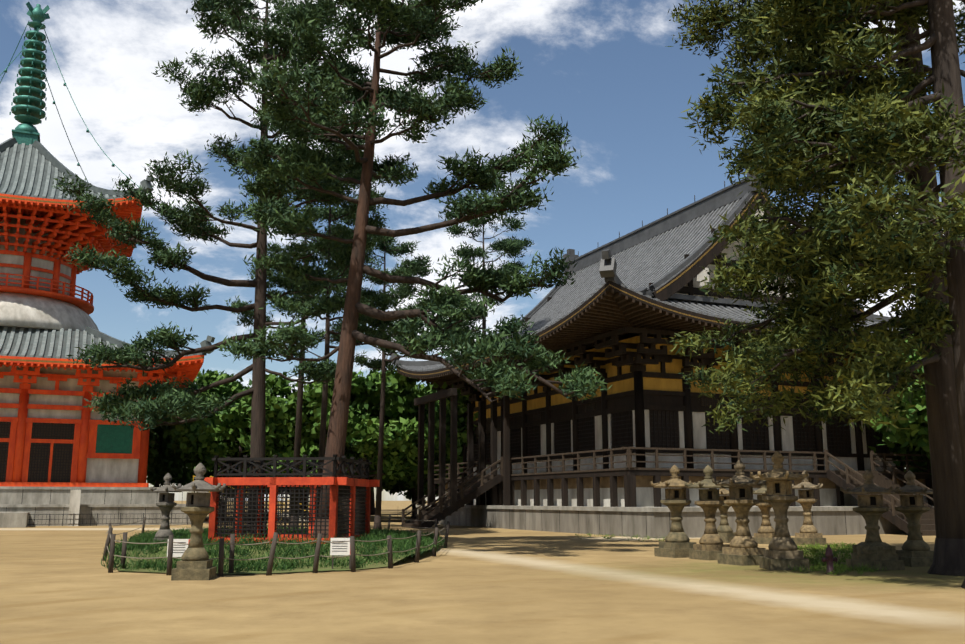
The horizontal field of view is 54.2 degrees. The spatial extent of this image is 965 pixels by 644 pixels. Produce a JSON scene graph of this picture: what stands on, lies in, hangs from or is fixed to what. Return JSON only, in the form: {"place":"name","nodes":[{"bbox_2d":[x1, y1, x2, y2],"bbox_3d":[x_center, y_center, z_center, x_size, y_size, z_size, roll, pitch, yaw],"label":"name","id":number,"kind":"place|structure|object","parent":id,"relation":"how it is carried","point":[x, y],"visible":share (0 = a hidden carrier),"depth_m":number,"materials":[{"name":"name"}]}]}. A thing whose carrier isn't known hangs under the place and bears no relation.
{"place":"outdoors","nodes":[
{"label":"outdoors","id":0,"kind":"place"},
{"bbox_2d":[284,487,309,514],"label":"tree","id":1,"kind":"object","parent":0,"point":[300,491],"depth_m":99.81,"materials":[{"name":"green plant"}]},
{"bbox_2d":[370,487,374,514],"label":"tree","id":2,"kind":"object","parent":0,"point":[372,508],"depth_m":119.61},
{"bbox_2d":[0,501,964,643],"bbox_3d":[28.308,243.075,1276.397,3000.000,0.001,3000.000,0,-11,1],"label":"ground","id":3,"kind":"structure","parent":0,"point":[467,585],"depth_m":18.16,"materials":[{"name":"beige sand"}]},
{"bbox_2d":[0,2,308,527],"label":"pagoda","id":4,"kind":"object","parent":3,"relation":"on","point":[67,458],"visible":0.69,"depth_m":75.35,"materials":[{"name":"wood"}]},
{"bbox_2d":[150,473,181,542],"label":"stone lantern","id":5,"kind":"object","parent":3,"relation":"on","point":[166,504],"visible":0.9,"depth_m":35.82,"materials":[{"name":"stone"}]},
{"bbox_2d":[147,373,202,486],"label":"tree","id":6,"kind":"object","parent":3,"relation":"on","point":[159,466],"depth_m":95.87,"materials":[{"name":"green plant"}]},
{"bbox_2d":[171,463,225,580],"bbox_3d":[-6.941,4.824,22.934,1.228,2.765,1.328,0,-11,1],"label":"stone lantern","id":7,"kind":"object","parent":3,"relation":"on","point":[195,563],"visible":1,"depth_m":22.72,"materials":[{"name":"stone"}]},
{"bbox_2d":[167,417,238,500],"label":"tree","id":8,"kind":"object","parent":3,"relation":"on","point":[184,476],"visible":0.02,"depth_m":95.88,"materials":[{"name":"green plant"}]},
{"bbox_2d":[50,0,377,531],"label":"pine","id":9,"kind":"object","parent":3,"relation":"on","point":[178,395],"depth_m":43.85,"materials":[{"name":"green plant"}]},
{"bbox_2d":[158,368,286,516],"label":"tree","id":10,"kind":"object","parent":3,"relation":"on","point":[230,390],"depth_m":99.45,"materials":[{"name":"green plant"}]},
{"bbox_2d":[163,395,284,498],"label":"tree","id":11,"kind":"object","parent":3,"relation":"on","point":[196,443],"depth_m":85.69,"materials":[{"name":"green plant"}]},
{"bbox_2d":[196,372,285,472],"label":"tree","id":12,"kind":"object","parent":3,"relation":"on","point":[250,381],"depth_m":133.90,"materials":[{"name":"green plant"}]},
{"bbox_2d":[101,524,446,573],"bbox_3d":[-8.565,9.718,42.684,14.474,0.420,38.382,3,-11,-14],"label":"planted bed mound","id":13,"kind":"object","parent":3,"relation":"on","point":[323,568],"visible":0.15,"depth_m":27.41,"materials":[{"name":"green plant"}]},
{"bbox_2d":[167,539,189,556],"bbox_3d":[-8.021,6.169,24.899,0.620,0.850,0.056,1,-11,-3],"label":"sign board","id":14,"kind":"object","parent":13,"relation":"on","point":[179,550],"visible":0.4,"depth_m":24.92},
{"bbox_2d":[330,538,350,568],"bbox_3d":[-3.835,6.309,25.641,0.620,0.850,0.056,-1,-11,5],"label":"sign board","id":15,"kind":"object","parent":13,"relation":"on","point":[340,548],"visible":0.71,"depth_m":25.65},
{"bbox_2d":[102,515,449,576],"bbox_3d":[-8.682,9.514,43.005,15.121,1.119,39.758,3,-11,-14],"label":"rope fence","id":16,"kind":"object","parent":3,"relation":"on","point":[110,539],"visible":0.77,"depth_m":24.66,"materials":[{"name":"wood"}]},
{"bbox_2d":[204,454,379,543],"bbox_3d":[-6.738,6.563,33.769,5.100,3.370,5.100,-2,-11,8],"label":"enclosure","id":17,"kind":"object","parent":3,"relation":"on","point":[353,499],"visible":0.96,"depth_m":31.99,"materials":[{"name":"wood"}]},
{"bbox_2d":[233,372,361,518],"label":"tree","id":18,"kind":"object","parent":3,"relation":"on","point":[280,432],"depth_m":83.50,"materials":[{"name":"green plant"}]},
{"bbox_2d":[224,175,378,528],"bbox_3d":[-11.723,1.428,60.455,9.642,23.571,8.646,0,-11,1],"label":"pine","id":19,"kind":"object","parent":3,"relation":"on","point":[244,319],"depth_m":59.75,"materials":[{"name":"green plant"}]},
{"bbox_2d":[254,174,424,518],"bbox_3d":[-8.414,1.272,52.547,7.536,20.941,9.830,-11,-15,44],"label":"pine","id":20,"kind":"object","parent":3,"relation":"on","point":[384,328],"depth_m":52.69,"materials":[{"name":"green plant"}]},
{"bbox_2d":[287,367,434,487],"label":"tree","id":21,"kind":"object","parent":3,"relation":"on","point":[400,446],"depth_m":80.67,"materials":[{"name":"green plant"}]},
{"bbox_2d":[325,413,399,492],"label":"tree","id":22,"kind":"object","parent":3,"relation":"on","point":[394,482],"depth_m":94.80,"materials":[{"name":"green plant"}]},
{"bbox_2d":[334,215,433,529],"bbox_3d":[-6.305,3.084,62.244,7.481,20.981,8.463,0,-11,1],"label":"pine","id":23,"kind":"object","parent":3,"relation":"on","point":[407,267],"depth_m":62.23,"materials":[{"name":"green plant"}]},
{"bbox_2d":[371,417,425,517],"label":"tree","id":24,"kind":"object","parent":3,"relation":"on","point":[393,489],"depth_m":101.99,"materials":[{"name":"green plant"}]},
{"bbox_2d":[369,382,438,496],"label":"tree","id":25,"kind":"object","parent":3,"relation":"on","point":[411,481],"depth_m":84.16,"materials":[{"name":"green plant"}]},
{"bbox_2d":[217,0,611,537],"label":"pine","id":26,"kind":"object","parent":3,"relation":"on","point":[584,381],"depth_m":34.99,"materials":[{"name":"green plant"}]},
{"bbox_2d":[414,382,477,477],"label":"tree","id":27,"kind":"object","parent":3,"relation":"on","point":[463,401],"visible":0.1,"depth_m":77.79,"materials":[{"name":"green plant"}]},
{"bbox_2d":[428,213,534,499],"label":"pine","id":28,"kind":"object","parent":3,"relation":"on","point":[514,244],"depth_m":70.43,"materials":[{"name":"green plant"}]},
{"bbox_2d":[575,533,664,541],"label":"kerb grass tufts","id":29,"kind":"object","parent":3,"relation":"on","point":[607,536],"visible":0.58,"depth_m":46.65,"materials":[{"name":"green plant"}]},
{"bbox_2d":[401,327,935,537],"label":"temple building","id":30,"kind":"structure","parent":3,"relation":"on","point":[558,462],"depth_m":57.20,"materials":[{"name":"brown wood"}]},
{"bbox_2d":[389,165,904,386],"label":"temple roof","id":31,"kind":"structure","parent":30,"relation":"on","point":[651,275],"depth_m":60.90,"materials":[{"name":"grey tile"}]},
{"bbox_2d":[650,465,695,557],"bbox_3d":[6.543,6.365,31.833,1.665,3.041,1.492,0,-11,1],"label":"stone lantern","id":32,"kind":"object","parent":3,"relation":"on","point":[676,544],"visible":0.94,"depth_m":31.58,"materials":[{"name":"beige stone"}]},
{"bbox_2d":[684,465,730,560],"bbox_3d":[7.364,6.143,30.514,1.545,2.988,1.416,0,-11,1],"label":"stone lantern","id":33,"kind":"object","parent":3,"relation":"on","point":[711,541],"visible":0.9,"depth_m":30.28,"materials":[{"name":"beige stone"}]},
{"bbox_2d":[717,479,735,542],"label":"stone lantern","id":34,"kind":"object","parent":3,"relation":"on","point":[726,533],"visible":0.56,"depth_m":42.26,"materials":[{"name":"beige stone"}]},
{"bbox_2d":[712,460,768,565],"bbox_3d":[7.766,5.672,28.210,1.666,3.056,1.524,0,-11,1],"label":"stone lantern","id":35,"kind":"object","parent":3,"relation":"on","point":[743,549],"visible":1,"depth_m":27.95,"materials":[{"name":"beige stone"}]},
{"bbox_2d":[753,480,774,543],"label":"stone lantern","id":36,"kind":"object","parent":3,"relation":"on","point":[765,533],"visible":0.62,"depth_m":41.05,"materials":[{"name":"beige stone"}]},
{"bbox_2d":[750,451,809,569],"bbox_3d":[8.298,5.212,26.232,1.422,3.227,1.591,0,-11,1],"label":"stone lantern","id":37,"kind":"object","parent":3,"relation":"on","point":[782,552],"visible":1,"depth_m":25.98,"materials":[{"name":"grey stone"}]},
{"bbox_2d":[792,470,826,544],"bbox_3d":[13.852,7.914,40.233,1.505,3.115,1.354,0,-11,1],"label":"stone lantern","id":38,"kind":"object","parent":3,"relation":"on","point":[808,533],"visible":0.92,"depth_m":39.95,"materials":[{"name":"beige stone"}]},
{"bbox_2d":[664,0,964,575],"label":"tree","id":39,"kind":"object","parent":3,"relation":"on","point":[811,296],"depth_m":24.46,"materials":[{"name":"green plant"}]},
{"bbox_2d":[679,0,964,588],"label":"tree","id":40,"kind":"object","parent":3,"relation":"on","point":[860,110],"depth_m":21.34,"materials":[{"name":"green plant"}]},
{"bbox_2d":[822,545,837,573],"bbox_3d":[8.935,6.110,24.262,0.418,0.730,0.258,0,-11,1],"label":"fire hydrant","id":41,"kind":"object","parent":3,"relation":"on","point":[829,559],"visible":0.96,"depth_m":24.19,"materials":[{"name":"paint"}]},
{"bbox_2d":[788,541,884,574],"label":"grass","id":42,"kind":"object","parent":3,"relation":"on","point":[816,549],"visible":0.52,"depth_m":29.67,"materials":[{"name":"green plant"}]},
{"bbox_2d":[840,469,904,570],"bbox_3d":[10.791,5.453,26.130,1.582,2.715,1.434,0,-11,1],"label":"stone lantern","id":43,"kind":"object","parent":3,"relation":"on","point":[873,549],"visible":1,"depth_m":25.84,"materials":[{"name":"grey stone"}]},
{"bbox_2d":[852,332,930,474],"bbox_3d":[29.706,5.654,58.871,13.721,14.678,13.456,0,-11,1],"label":"tree","id":44,"kind":"object","parent":3,"relation":"on","point":[913,436],"depth_m":55.27,"materials":[{"name":"green plant"}]},
{"bbox_2d":[895,471,933,566],"bbox_3d":[12.593,5.719,27.550,1.435,2.719,1.498,0,-11,1],"label":"stone lantern","id":45,"kind":"object","parent":3,"relation":"on","point":[915,551],"visible":0.79,"depth_m":27.31,"materials":[{"name":"grey stone"}]},
{"bbox_2d":[0,0,964,500],"label":"sky","id":46,"kind":"structure","parent":0,"point":[607,68],"materials":[{"name":"blue"}]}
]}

